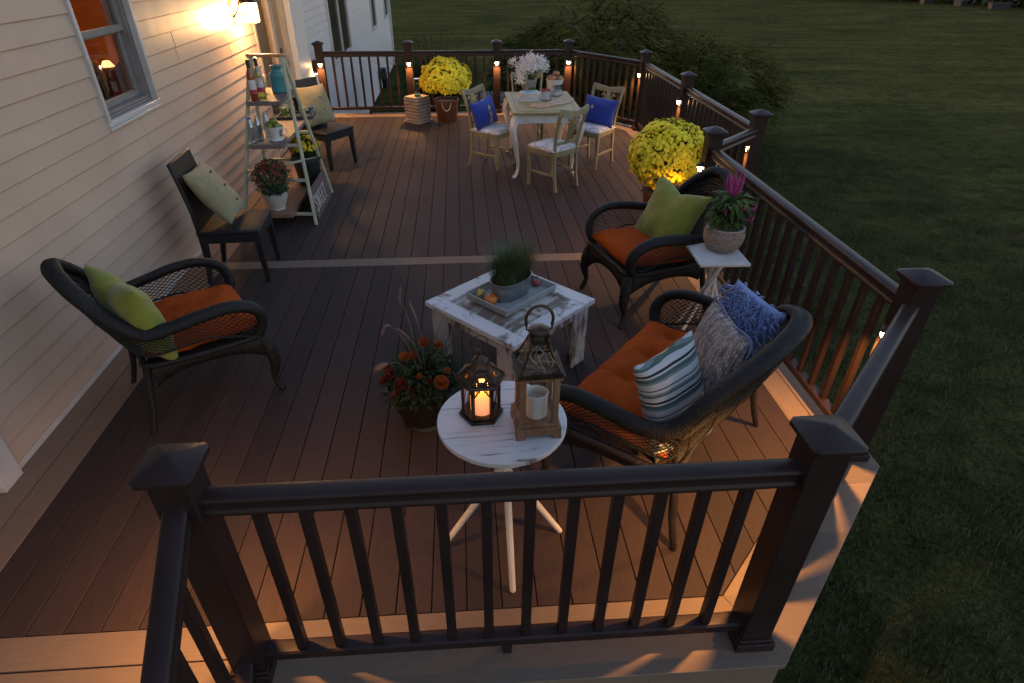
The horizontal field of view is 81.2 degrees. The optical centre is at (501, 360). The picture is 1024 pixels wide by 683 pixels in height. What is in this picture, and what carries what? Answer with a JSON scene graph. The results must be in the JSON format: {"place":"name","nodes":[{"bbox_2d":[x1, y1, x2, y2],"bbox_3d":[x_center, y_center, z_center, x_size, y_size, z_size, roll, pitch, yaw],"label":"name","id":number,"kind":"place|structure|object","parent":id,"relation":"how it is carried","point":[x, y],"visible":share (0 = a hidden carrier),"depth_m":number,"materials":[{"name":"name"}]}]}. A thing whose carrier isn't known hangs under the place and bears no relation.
{"place":"outdoors","nodes":[
{"label":"outdoors","id":0,"kind":"place"},
{"bbox_2d":[363,18,492,111],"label":"ornamental grass","id":1,"kind":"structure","parent":0,"point":[418,89],"depth_m":12.84,"materials":[{"name":"plant"}]},
{"bbox_2d":[380,123,756,612],"bbox_3d":[-0.186,-1.385,6.189,4.985,0.208,9.355,-2,34,-3],"label":"deck frame","id":2,"kind":"object","parent":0,"point":[437,439],"depth_m":2.94,"materials":[{"name":"brown wood"}]},
{"bbox_2d":[0,114,796,638],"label":"deck","id":3,"kind":"structure","parent":2,"relation":"on","point":[82,560],"depth_m":3.40,"materials":[{"name":"brown"}]},
{"bbox_2d":[40,257,285,435],"bbox_3d":[-1.881,-0.220,3.401,0.925,0.970,0.774,-23,41,-30],"label":"wicker armchair","id":4,"kind":"object","parent":3,"relation":"on","point":[68,282],"visible":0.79,"depth_m":3.23,"materials":[{"name":"wicker"}]},
{"bbox_2d":[145,284,256,358],"bbox_3d":[-1.790,-0.246,3.465,0.600,0.146,0.570,-23,41,-30],"label":"seat cushion","id":5,"kind":"object","parent":4,"relation":"on","point":[169,308],"visible":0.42,"depth_m":3.43,"materials":[{"name":"orange fabric"}]},
{"bbox_2d":[84,264,178,359],"bbox_3d":[-1.945,-0.241,3.150,0.470,0.490,0.201,25,53,27],"label":"green pillow","id":6,"kind":"object","parent":5,"relation":"on","point":[115,295],"visible":0.73,"depth_m":3.01,"materials":[{"name":"fabric"}]},
{"bbox_2d":[166,148,280,283],"bbox_3d":[-2.170,-1.151,4.761,0.532,0.963,0.470,-4,35,-6],"label":"woven side chair","id":7,"kind":"object","parent":3,"relation":"on","point":[211,227],"visible":0.9,"depth_m":4.65,"materials":[{"name":"black plastic"}]},
{"bbox_2d":[182,162,244,224],"bbox_3d":[-2.217,-1.307,4.636,0.185,0.460,0.460,-34,30,11],"label":"button pillow","id":8,"kind":"object","parent":7,"relation":"on","point":[214,191],"visible":1,"depth_m":4.51,"materials":[{"name":"fabric"}]},
{"bbox_2d":[243,53,332,224],"bbox_3d":[-2.218,-2.329,6.054,0.728,1.453,1.600,-2,34,-3],"label":"ladder shelf","id":9,"kind":"object","parent":3,"relation":"on","point":[298,193],"visible":0.76,"depth_m":5.75,"materials":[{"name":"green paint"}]},
{"bbox_2d":[245,59,258,100],"bbox_3d":[-2.245,-2.513,5.354,0.072,0.337,0.073,-14,37,-19],"label":"bottle","id":10,"kind":"object","parent":9,"relation":"on","point":[252,85],"visible":1,"depth_m":5.34,"materials":[{"name":"multicoloured glass"}]},
{"bbox_2d":[253,57,266,98],"bbox_3d":[-2.211,-2.571,5.439,0.072,0.337,0.073,-8,35,-11],"label":"bottle","id":11,"kind":"object","parent":9,"relation":"on","point":[261,88],"visible":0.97,"depth_m":5.43,"materials":[{"name":"multicoloured glass"}]},
{"bbox_2d":[249,158,294,210],"bbox_3d":[-2.180,-1.690,5.713,0.415,0.494,0.422,-2,34,-3],"label":"potted mum","id":12,"kind":"object","parent":9,"relation":"on","point":[275,194],"visible":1,"depth_m":5.66,"materials":[{"name":"red plant"}]},
{"bbox_2d":[265,124,286,141],"bbox_3d":[-2.136,-2.147,5.638,0.166,0.128,0.166,20,39,27],"label":"lime bucket","id":13,"kind":"object","parent":9,"relation":"on","point":[276,134],"visible":0.88,"depth_m":5.60,"materials":[{"name":"white paint"}]},
{"bbox_2d":[269,64,286,92],"bbox_3d":[-2.134,-2.685,5.695,0.156,0.235,0.156,-2,34,-3],"label":"teal jar","id":14,"kind":"object","parent":9,"relation":"on","point":[277,80],"visible":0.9,"depth_m":5.65,"materials":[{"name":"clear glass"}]},
{"bbox_2d":[276,111,315,119],"bbox_3d":[-2.213,-2.645,6.445,0.370,0.034,0.270,-4,35,-6],"label":"tray","id":15,"kind":"object","parent":9,"relation":"on","point":[298,116],"visible":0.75,"depth_m":6.35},
{"bbox_2d":[279,107,287,116],"bbox_3d":[-2.330,-2.672,6.381,0.074,0.130,0.073,-2,34,-3],"label":"drink jar","id":16,"kind":"object","parent":15,"relation":"on","point":[283,111],"visible":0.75,"depth_m":6.37,"materials":[{"name":"green glass"}]},
{"bbox_2d":[288,134,320,186],"bbox_3d":[-2.071,-2.130,6.327,0.357,0.525,0.355,-2,34,-3],"label":"potted mum","id":17,"kind":"object","parent":9,"relation":"on","point":[313,166],"visible":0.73,"depth_m":6.24,"materials":[{"name":"yellow plant"}]},
{"bbox_2d":[311,170,331,219],"bbox_3d":[-1.881,-1.729,6.200,0.020,0.290,0.720,-10,35,3],"label":"sweet sign","id":18,"kind":"object","parent":3,"relation":"on","point":[321,193],"visible":1,"depth_m":6.18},
{"bbox_2d":[292,76,357,170],"bbox_3d":[-2.178,-2.891,7.298,0.532,0.963,0.470,19,39,25],"label":"woven side chair","id":19,"kind":"object","parent":3,"relation":"on","point":[326,133],"visible":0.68,"depth_m":7.22,"materials":[{"name":"black plastic"}]},
{"bbox_2d":[296,83,335,127],"bbox_3d":[-2.249,-3.081,7.220,0.172,0.460,0.460,0,27,37],"label":"button pillow","id":20,"kind":"object","parent":19,"relation":"on","point":[316,97],"visible":0.82,"depth_m":7.16,"materials":[{"name":"fabric"}]},
{"bbox_2d":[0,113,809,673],"bbox_3d":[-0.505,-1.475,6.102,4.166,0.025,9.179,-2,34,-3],"label":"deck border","id":21,"kind":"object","parent":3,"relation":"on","point":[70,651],"visible":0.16,"depth_m":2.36,"materials":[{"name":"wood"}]},
{"bbox_2d":[404,94,433,124],"bbox_3d":[-1.313,-3.939,9.346,0.335,0.370,0.335,21,40,28],"label":"slatted crate","id":22,"kind":"object","parent":3,"relation":"on","point":[416,115],"visible":0.98,"depth_m":9.27,"materials":[{"name":"brown wood"}]},
{"bbox_2d":[364,286,477,432],"bbox_3d":[-0.417,0.012,3.235,0.607,0.766,0.588,22,40,28],"label":"flower planter","id":23,"kind":"object","parent":3,"relation":"on","point":[419,392],"visible":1,"depth_m":3.19,"materials":[{"name":"brown metal"}]},
{"bbox_2d":[0,114,878,529],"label":"deck border","id":24,"kind":"object","parent":3,"relation":"on","point":[48,452],"visible":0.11,"depth_m":3.50,"materials":[{"name":"wood"}]},
{"bbox_2d":[562,39,574,94],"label":"railing post","id":25,"kind":"object","parent":24,"relation":"on","point":[569,43],"visible":0.67,"depth_m":9.59,"materials":[{"name":"brown wood"}]},
{"bbox_2d":[570,50,640,123],"bbox_3d":[1.554,-4.213,9.250,0.070,0.930,1.462,-24,41,-31],"label":"railing section","id":26,"kind":"object","parent":24,"relation":"on","point":[634,63],"visible":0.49,"depth_m":9.09,"materials":[{"name":"wood"}]},
{"bbox_2d":[631,49,653,130],"bbox_3d":[2.032,-3.923,8.696,0.184,1.079,0.168,-2,34,-3],"label":"railing post","id":27,"kind":"object","parent":24,"relation":"on","point":[646,54],"visible":0.84,"depth_m":8.64,"materials":[{"name":"brown wood"}]},
{"bbox_2d":[637,62,680,143],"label":"railing section","id":28,"kind":"object","parent":24,"relation":"on","point":[660,90],"visible":0.53,"depth_m":7.95,"materials":[{"name":"wood"}]},
{"bbox_2d":[675,71,697,139],"bbox_3d":[2.151,-2.879,7.174,0.184,1.079,0.168,-2,34,-3],"label":"railing post","id":29,"kind":"object","parent":24,"relation":"on","point":[688,78],"visible":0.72,"depth_m":6.97,"materials":[{"name":"brown wood"}]},
{"bbox_2d":[692,126,728,233],"bbox_3d":[1.688,-1.406,5.025,0.184,1.079,0.168,-2,34,-3],"label":"railing post","id":30,"kind":"object","parent":24,"relation":"on","point":[714,136],"visible":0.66,"depth_m":4.76,"materials":[{"name":"brown wood"}]},
{"bbox_2d":[679,86,749,169],"bbox_3d":[2.218,-2.256,6.397,0.070,0.930,1.876,-2,34,-3],"label":"railing section","id":31,"kind":"object","parent":24,"relation":"on","point":[725,113],"visible":0.43,"depth_m":6.29,"materials":[{"name":"wood"}]},
{"bbox_2d":[721,128,757,181],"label":"railing section","id":32,"kind":"object","parent":24,"relation":"on","point":[743,138],"visible":0.41,"depth_m":5.15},
{"bbox_2d":[740,109,772,223],"bbox_3d":[2.270,-1.756,5.535,0.184,1.079,0.168,-2,34,-3],"label":"railing post","id":33,"kind":"object","parent":24,"relation":"on","point":[759,118],"visible":0.48,"depth_m":5.33,"materials":[{"name":"brown wood"}]},
{"bbox_2d":[702,147,898,414],"bbox_3d":[1.775,-0.617,4.006,0.070,0.930,2.466,-2,34,-3],"label":"railing section","id":34,"kind":"object","parent":24,"relation":"on","point":[877,281],"visible":0.62,"depth_m":3.47,"materials":[{"name":"wood"}]},
{"bbox_2d":[850,267,953,461],"bbox_3d":[1.845,0.051,2.901,0.184,1.079,0.168,-2,34,-3],"label":"railing post","id":35,"kind":"object","parent":24,"relation":"on","point":[921,289],"visible":0.56,"depth_m":2.73,"materials":[{"name":"wood"}]},
{"bbox_2d":[0,111,879,682],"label":"deck edge board","id":36,"kind":"object","parent":3,"relation":"on","point":[638,657],"visible":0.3,"depth_m":2.27,"materials":[{"name":"wood"}]},
{"bbox_2d":[128,442,278,682],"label":"railing post","id":37,"kind":"object","parent":36,"relation":"on","point":[168,476],"visible":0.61,"depth_m":1.84,"materials":[{"name":"wood"}]},
{"bbox_2d":[140,508,254,682],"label":"railing section","id":38,"kind":"object","parent":37,"relation":"attached to","point":[173,606],"visible":1,"depth_m":1.61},
{"bbox_2d":[311,41,333,112],"bbox_3d":[-2.844,-4.477,9.504,0.168,1.079,0.184,-2,34,-3],"label":"railing post","id":39,"kind":"object","parent":36,"relation":"on","point":[320,62],"visible":0.78,"depth_m":9.36,"materials":[{"name":"brown wood"}]},
{"bbox_2d":[322,51,404,113],"bbox_3d":[-2.156,-4.445,9.589,1.266,0.930,0.070,-2,34,-3],"label":"railing section","id":40,"kind":"object","parent":36,"relation":"on","point":[359,54],"visible":0.98,"depth_m":9.51,"materials":[{"name":"wood"}]},
{"bbox_2d":[402,40,414,108],"bbox_3d":[-1.467,-4.527,9.577,0.168,1.079,0.184,-2,34,-3],"label":"railing post","id":41,"kind":"object","parent":36,"relation":"on","point":[407,44],"visible":0.76,"depth_m":9.44,"materials":[{"name":"brown wood"}]},
{"bbox_2d":[412,50,492,108],"bbox_3d":[-0.774,-4.496,9.663,1.276,0.930,0.070,-2,34,-3],"label":"railing section","id":42,"kind":"object","parent":36,"relation":"on","point":[457,53],"visible":0.58,"depth_m":9.43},
{"bbox_2d":[491,39,501,112],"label":"railing post","id":43,"kind":"object","parent":36,"relation":"on","point":[496,43],"visible":0.87,"depth_m":9.59,"materials":[{"name":"wood"}]},
{"bbox_2d":[200,458,802,660],"bbox_3d":[0.021,0.731,2.042,1.779,0.930,0.073,-2,34,-3],"label":"railing section","id":44,"kind":"object","parent":36,"relation":"on","point":[305,500],"visible":1,"depth_m":1.90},
{"bbox_2d":[500,49,564,107],"bbox_3d":[0.494,-4.542,9.731,1.036,0.930,0.070,-2,34,-3],"label":"railing section","id":45,"kind":"object","parent":36,"relation":"on","point":[540,52],"visible":0.37,"depth_m":9.49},
{"bbox_2d":[724,414,868,652],"bbox_3d":[0.965,0.629,2.058,0.168,1.079,0.184,-2,34,-3],"label":"railing post","id":46,"kind":"object","parent":36,"relation":"on","point":[825,449],"visible":0.84,"depth_m":1.94,"materials":[{"name":"wood"}]},
{"bbox_2d":[833,303,918,433],"bbox_3d":[1.409,0.403,2.518,0.070,0.930,1.247,26,42,33],"label":"railing section","id":47,"kind":"object","parent":36,"relation":"on","point":[853,406],"visible":0.33,"depth_m":2.29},
{"bbox_2d":[418,56,471,122],"bbox_3d":[-0.863,-4.173,9.200,0.831,0.922,0.813,-2,34,-3],"label":"potted mum","id":48,"kind":"object","parent":3,"relation":"on","point":[447,77],"visible":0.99,"depth_m":8.94,"materials":[{"name":"yellow plant"}]},
{"bbox_2d":[461,84,514,171],"bbox_3d":[-0.153,-2.836,7.281,0.539,0.892,0.441,20,39,27],"label":"dining chair","id":49,"kind":"object","parent":3,"relation":"on","point":[496,132],"visible":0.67,"depth_m":7.19,"materials":[{"name":"green paint"}]},
{"bbox_2d":[469,95,497,131],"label":"blue pillow","id":50,"kind":"object","parent":49,"relation":"on","point":[484,113],"visible":1,"depth_m":7.12,"materials":[{"name":"fabric"}]},
{"bbox_2d":[437,381,566,592],"bbox_3d":[0.001,0.525,2.529,0.504,0.724,0.504,14,37,20],"label":"round table","id":51,"kind":"object","parent":3,"relation":"on","point":[497,446],"visible":0.67,"depth_m":2.26,"materials":[{"name":"white paint"}]},
{"bbox_2d":[454,335,505,425],"bbox_3d":[-0.080,0.058,2.251,0.200,0.362,0.173,-4,35,-6],"label":"hexagonal lantern","id":52,"kind":"object","parent":51,"relation":"on","point":[480,365],"visible":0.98,"depth_m":2.22,"materials":[{"name":"brown metal"}]},
{"bbox_2d":[470,379,489,415],"bbox_3d":[-0.077,0.142,2.296,0.086,0.119,0.086,-2,34,-3],"label":"lit candle","id":53,"kind":"object","parent":52,"relation":"in","point":[482,403],"visible":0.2,"depth_m":2.27,"materials":[{"name":"orange wax"}]},
{"bbox_2d":[510,304,565,440],"bbox_3d":[0.129,0.030,2.145,0.172,0.528,0.172,-4,35,-6],"label":"square lantern","id":54,"kind":"object","parent":51,"relation":"on","point":[532,365],"visible":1,"depth_m":2.13,"materials":[{"name":"brown wood"}]},
{"bbox_2d":[526,385,548,419],"bbox_3d":[0.130,0.156,2.225,0.086,0.103,0.086,-2,34,-3],"label":"unlit candle","id":55,"kind":"object","parent":54,"relation":"on","point":[536,401],"visible":0.91,"depth_m":2.21,"materials":[{"name":"beige wax"}]},
{"bbox_2d":[425,270,594,383],"bbox_3d":[0.053,-0.183,3.791,0.740,0.454,0.740,28,43,34],"label":"coffee table","id":56,"kind":"object","parent":3,"relation":"on","point":[502,334],"visible":0.64,"depth_m":3.59,"materials":[{"name":"white paint"}]},
{"bbox_2d":[466,275,556,316],"bbox_3d":[0.062,-0.426,3.706,0.347,0.050,0.467,28,43,34],"label":"grey tray","id":57,"kind":"object","parent":56,"relation":"on","point":[544,288],"visible":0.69,"depth_m":3.65,"materials":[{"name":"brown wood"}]},
{"bbox_2d":[476,285,484,296],"bbox_3d":[-0.128,-0.418,3.654,0.054,0.090,0.054,-2,34,-3],"label":"gourd","id":58,"kind":"object","parent":57,"relation":"on","point":[480,291],"visible":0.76,"depth_m":3.64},
{"bbox_2d":[483,291,497,303],"bbox_3d":[-0.066,-0.381,3.600,0.085,0.081,0.085,-16,37,-21],"label":"mini pumpkin","id":59,"kind":"object","parent":57,"relation":"in","point":[491,298],"visible":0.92,"depth_m":3.58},
{"bbox_2d":[465,235,556,302],"bbox_3d":[0.038,-0.568,3.620,0.609,0.363,0.734,28,43,34],"label":"potted plant","id":60,"kind":"object","parent":57,"relation":"on","point":[510,279],"depth_m":3.59,"materials":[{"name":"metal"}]},
{"bbox_2d":[532,276,539,286],"bbox_3d":[0.218,-0.504,3.783,0.054,0.069,0.054,-2,34,-3],"label":"red apple","id":61,"kind":"object","parent":57,"relation":"in","point":[536,282],"visible":1,"depth_m":3.77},
{"bbox_2d":[510,72,543,140],"bbox_3d":[0.343,-3.359,8.045,0.441,0.892,0.539,-1,34,-1],"label":"dining chair","id":62,"kind":"object","parent":3,"relation":"on","point":[514,75],"visible":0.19,"depth_m":8.02,"materials":[{"name":"beige paint"}]},
{"bbox_2d":[502,91,584,178],"bbox_3d":[0.476,-2.783,7.327,0.858,0.747,1.238,-2,34,-3],"label":"dining table","id":63,"kind":"object","parent":3,"relation":"on","point":[522,112],"visible":0.62,"depth_m":6.79,"materials":[{"name":"paint"}]},
{"bbox_2d":[518,95,538,101],"bbox_3d":[0.322,-3.139,7.156,0.245,0.033,0.190,0,34,0],"label":"book","id":64,"kind":"object","parent":63,"relation":"on","point":[530,99],"visible":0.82,"depth_m":7.08,"materials":[{"name":"paper"}]},
{"bbox_2d":[519,94,538,98],"bbox_3d":[0.328,-3.161,7.136,0.233,0.023,0.180,-3,35,-4],"label":"book","id":65,"kind":"object","parent":64,"relation":"on","point":[521,97],"visible":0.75,"depth_m":7.06,"materials":[{"name":"paper"}]},
{"bbox_2d":[519,92,539,95],"bbox_3d":[0.334,-3.177,7.121,0.221,0.019,0.170,-6,35,-8],"label":"book","id":66,"kind":"object","parent":65,"relation":"on","point":[521,94],"visible":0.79,"depth_m":7.06,"materials":[{"name":"paper"}]},
{"bbox_2d":[520,90,540,94],"bbox_3d":[0.341,-3.191,7.107,0.209,0.017,0.160,-8,35,-12],"label":"book","id":67,"kind":"object","parent":66,"relation":"on","point":[527,92],"visible":1,"depth_m":7.06,"materials":[{"name":"paper"}]},
{"bbox_2d":[509,51,548,90],"bbox_3d":[0.352,-3.550,7.351,0.418,0.490,0.459,27,43,34],"label":"flower bucket","id":68,"kind":"object","parent":63,"relation":"on","point":[530,64],"visible":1,"depth_m":7.27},
{"bbox_2d":[541,88,550,99],"bbox_3d":[0.531,-3.184,7.141,0.121,0.121,0.121,2,35,4],"label":"berry basket","id":69,"kind":"object","parent":63,"relation":"on","point":[545,93],"visible":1,"depth_m":7.10,"materials":[{"name":"ceramic"}]},
{"bbox_2d":[529,93,573,107],"bbox_3d":[0.647,-3.067,7.049,0.269,0.033,0.807,22,40,29],"label":"table cloth","id":70,"kind":"object","parent":63,"relation":"on","point":[562,99],"visible":1,"depth_m":6.93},
{"bbox_2d":[546,78,563,95],"bbox_3d":[0.653,-3.371,7.363,0.218,0.182,0.218,-2,34,-3],"label":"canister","id":71,"kind":"object","parent":63,"relation":"on","point":[556,90],"visible":0.91,"depth_m":7.29,"materials":[{"name":"white paint"}]},
{"bbox_2d":[527,104,589,192],"bbox_3d":[0.609,-2.367,6.598,0.441,0.892,0.539,-27,43,-33],"label":"dining chair","id":72,"kind":"object","parent":3,"relation":"on","point":[554,148],"visible":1,"depth_m":6.52,"materials":[{"name":"green paint"}]},
{"bbox_2d":[568,82,624,169],"bbox_3d":[1.155,-2.876,7.341,0.441,0.892,0.539,25,42,31],"label":"dining chair","id":73,"kind":"object","parent":3,"relation":"on","point":[596,132],"visible":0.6,"depth_m":7.26,"materials":[{"name":"green paint"}]},
{"bbox_2d":[582,94,618,128],"bbox_3d":[1.189,-3.038,7.280,0.460,0.320,0.159,28,27,30],"label":"blue pillow","id":74,"kind":"object","parent":73,"relation":"on","point":[601,111],"visible":0.92,"depth_m":7.21,"materials":[{"name":"fabric"}]},
{"bbox_2d":[579,166,733,328],"bbox_3d":[1.151,-0.874,4.353,0.925,0.970,0.774,-11,36,-15],"label":"wicker armchair","id":75,"kind":"object","parent":3,"relation":"on","point":[630,277],"visible":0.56,"depth_m":4.21,"materials":[{"name":"wicker"}]},
{"bbox_2d":[592,225,692,266],"bbox_3d":[1.044,-0.839,4.333,0.600,0.143,0.570,-11,36,-15],"label":"seat cushion","id":76,"kind":"object","parent":75,"relation":"on","point":[619,244],"visible":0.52,"depth_m":4.22,"materials":[{"name":"orange fabric"}]},
{"bbox_2d":[634,174,712,248],"bbox_3d":[1.189,-1.019,4.257,0.190,0.490,0.500,7,28,-40],"label":"green pillow","id":77,"kind":"object","parent":76,"relation":"on","point":[670,209],"visible":0.75,"depth_m":4.17,"materials":[{"name":"fabric"}]},
{"bbox_2d":[626,116,703,211],"bbox_3d":[1.517,-1.734,5.551,0.722,1.025,0.727,-2,34,-3],"label":"potted mum","id":78,"kind":"object","parent":3,"relation":"on","point":[647,162],"visible":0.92,"depth_m":5.25,"materials":[{"name":"yellow plant"}]},
{"bbox_2d":[541,289,812,550],"bbox_3d":[0.879,0.109,2.914,0.924,0.978,1.230,24,41,31],"label":"wicker loveseat","id":79,"kind":"object","parent":3,"relation":"on","point":[720,401],"visible":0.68,"depth_m":2.49,"materials":[{"name":"wicker"}]},
{"bbox_2d":[560,321,687,456],"bbox_3d":[0.779,0.097,3.002,0.570,0.120,1.000,24,41,31],"label":"seat cushion","id":80,"kind":"object","parent":79,"relation":"on","point":[612,379],"visible":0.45,"depth_m":2.97,"materials":[{"name":"orange fabric"}]},
{"bbox_2d":[633,329,703,463],"bbox_3d":[0.737,0.155,2.571,0.370,0.480,0.174,-29,25,-27],"label":"striped pillow","id":81,"kind":"object","parent":80,"relation":"on","point":[669,383],"visible":0.73,"depth_m":2.47,"materials":[{"name":"fabric"}]},
{"bbox_2d":[715,279,786,358],"bbox_3d":[1.144,-0.103,2.894,0.183,0.481,0.418,-3,39,-26],"label":"shag pillow","id":82,"kind":"object","parent":80,"relation":"on","point":[756,319],"visible":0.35,"depth_m":2.75,"materials":[{"name":"blue fabric"}]},
{"bbox_2d":[693,299,752,435],"bbox_3d":[0.948,0.023,2.703,0.164,0.490,0.490,12,29,-8],"label":"woven pillow","id":83,"kind":"object","parent":79,"relation":"on","point":[723,344],"visible":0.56,"depth_m":2.56,"materials":[{"name":"fabric"}]},
{"bbox_2d":[676,243,750,329],"bbox_3d":[1.403,-0.451,4.053,0.348,0.596,0.364,-1,34,-1],"label":"plant stand","id":84,"kind":"object","parent":3,"relation":"on","point":[702,254],"visible":0.67,"depth_m":3.89,"materials":[{"name":"white paint"}]},
{"bbox_2d":[703,171,757,252],"bbox_3d":[1.450,-0.947,3.796,0.320,0.510,0.330,9,35,13],"label":"celosia planter","id":85,"kind":"object","parent":84,"relation":"on","point":[725,234],"visible":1,"depth_m":3.77,"materials":[{"name":"green plant"}]},
{"bbox_2d":[225,253,581,269],"bbox_3d":[-0.436,-0.869,5.218,3.880,0.025,0.145,-2,34,-3],"label":"deck divider board","id":86,"kind":"object","parent":2,"relation":"on","point":[341,263],"visible":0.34,"depth_m":5.18,"materials":[{"name":"wood"}]},
{"bbox_2d":[574,669,778,682],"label":"deck fascia","id":87,"kind":"structure","parent":2,"relation":"attached to","point":[762,676],"depth_m":2.30,"materials":[{"name":"wood"}]},
{"bbox_2d":[369,0,1023,682],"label":"lawn","id":88,"kind":"structure","parent":0,"point":[929,94],"depth_m":9.69,"materials":[{"name":"plant"}]},
{"bbox_2d":[0,0,394,492],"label":"house","id":89,"kind":"structure","parent":88,"relation":"on","point":[86,178],"depth_m":4.03,"materials":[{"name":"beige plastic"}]},
{"bbox_2d":[101,60,114,69],"bbox_3d":[-4.954,-3.300,7.786,0.160,1.100,0.160,-2,34,-3],"label":"standing lamp","id":90,"kind":"object","parent":89,"relation":"in","point":[107,64],"visible":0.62,"depth_m":7.46,"materials":[{"name":"beige"}]},
{"bbox_2d":[91,62,128,100],"bbox_3d":[-4.968,-3.085,7.455,0.641,1.120,0.514,-2,34,-3],"label":"indoor chair","id":91,"kind":"object","parent":89,"relation":"in","point":[112,83],"visible":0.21,"depth_m":7.38,"materials":[{"name":"wood"}]},
{"bbox_2d":[63,0,161,131],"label":"window","id":92,"kind":"structure","parent":89,"relation":"in","point":[139,93],"depth_m":4.31,"materials":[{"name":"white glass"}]},
{"bbox_2d":[227,0,260,25],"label":"wall lantern","id":93,"kind":"object","parent":89,"relation":"attached to","point":[250,11],"depth_m":6.29,"materials":[{"name":"glass"}]},
{"bbox_2d":[253,0,295,156],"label":"patio door","id":94,"kind":"structure","parent":89,"relation":"in","point":[274,13],"depth_m":7.86,"materials":[{"name":"white glass"}]},
{"bbox_2d":[311,60,317,73],"bbox_3d":[-2.977,-4.712,9.585,0.110,0.186,0.160,-2,34,-3],"label":"wall light","id":95,"kind":"object","parent":89,"relation":"attached to","point":[314,66],"visible":0.39,"depth_m":9.52,"materials":[{"name":"black metal"}]},
{"bbox_2d":[324,0,352,65],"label":"window","id":96,"kind":"structure","parent":89,"relation":"in","point":[337,14],"depth_m":11.72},
{"bbox_2d":[369,0,377,30],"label":"window","id":97,"kind":"structure","parent":89,"relation":"in","point":[371,2],"depth_m":16.68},
{"bbox_2d":[378,67,387,87],"bbox_3d":[-3.486,-8.299,17.535,0.204,0.564,0.444,-2,34,-3],"label":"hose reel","id":98,"kind":"object","parent":89,"relation":"attached to","point":[384,78],"visible":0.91,"depth_m":17.40,"materials":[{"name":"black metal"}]},
{"bbox_2d":[383,0,388,18],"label":"window","id":99,"kind":"structure","parent":89,"relation":"in","point":[385,3],"depth_m":19.61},
{"bbox_2d":[468,91,511,110],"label":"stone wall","id":100,"kind":"structure","parent":88,"relation":"on","point":[502,96],"depth_m":11.86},
{"bbox_2d":[481,9,615,103],"bbox_3d":[1.152,-6.434,13.450,3.252,2.562,3.267,-2,34,-3],"label":"shrub","id":101,"kind":"object","parent":88,"relation":"on","point":[506,45],"visible":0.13,"depth_m":13.09,"materials":[{"name":"grey plant"}]},
{"bbox_2d":[509,0,700,124],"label":"shrub","id":102,"kind":"object","parent":88,"relation":"on","point":[618,50],"visible":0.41,"depth_m":11.64,"materials":[{"name":"green plant"}]},
{"bbox_2d":[625,63,767,165],"bbox_3d":[3.362,-4.209,10.765,2.815,2.129,2.986,-2,34,-3],"label":"feathery tree","id":103,"kind":"object","parent":88,"relation":"on","point":[724,91],"visible":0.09,"depth_m":10.37,"materials":[{"name":"green plant"}]},
{"bbox_2d":[618,26,800,141],"bbox_3d":[4.138,-5.608,12.471,3.800,2.370,3.719,-15,37,-20],"label":"feathery tree","id":104,"kind":"object","parent":88,"relation":"on","point":[728,63],"visible":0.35,"depth_m":11.85,"materials":[{"name":"green plant"}]},
{"bbox_2d":[919,0,934,3],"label":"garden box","id":105,"kind":"object","parent":88,"relation":"on","point":[926,1],"visible":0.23,"depth_m":45.01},
{"bbox_2d":[953,0,968,6],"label":"garden box","id":106,"kind":"object","parent":88,"relation":"on","point":[960,3],"visible":0.85,"depth_m":43.05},
{"bbox_2d":[988,2,1013,9],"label":"garden box","id":107,"kind":"object","parent":88,"relation":"on","point":[1000,6],"visible":0.92,"depth_m":41.06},
{"bbox_2d":[990,0,1023,6],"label":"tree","id":108,"kind":"object","parent":88,"relation":"on","point":[1021,2],"visible":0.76,"depth_m":43.40,"materials":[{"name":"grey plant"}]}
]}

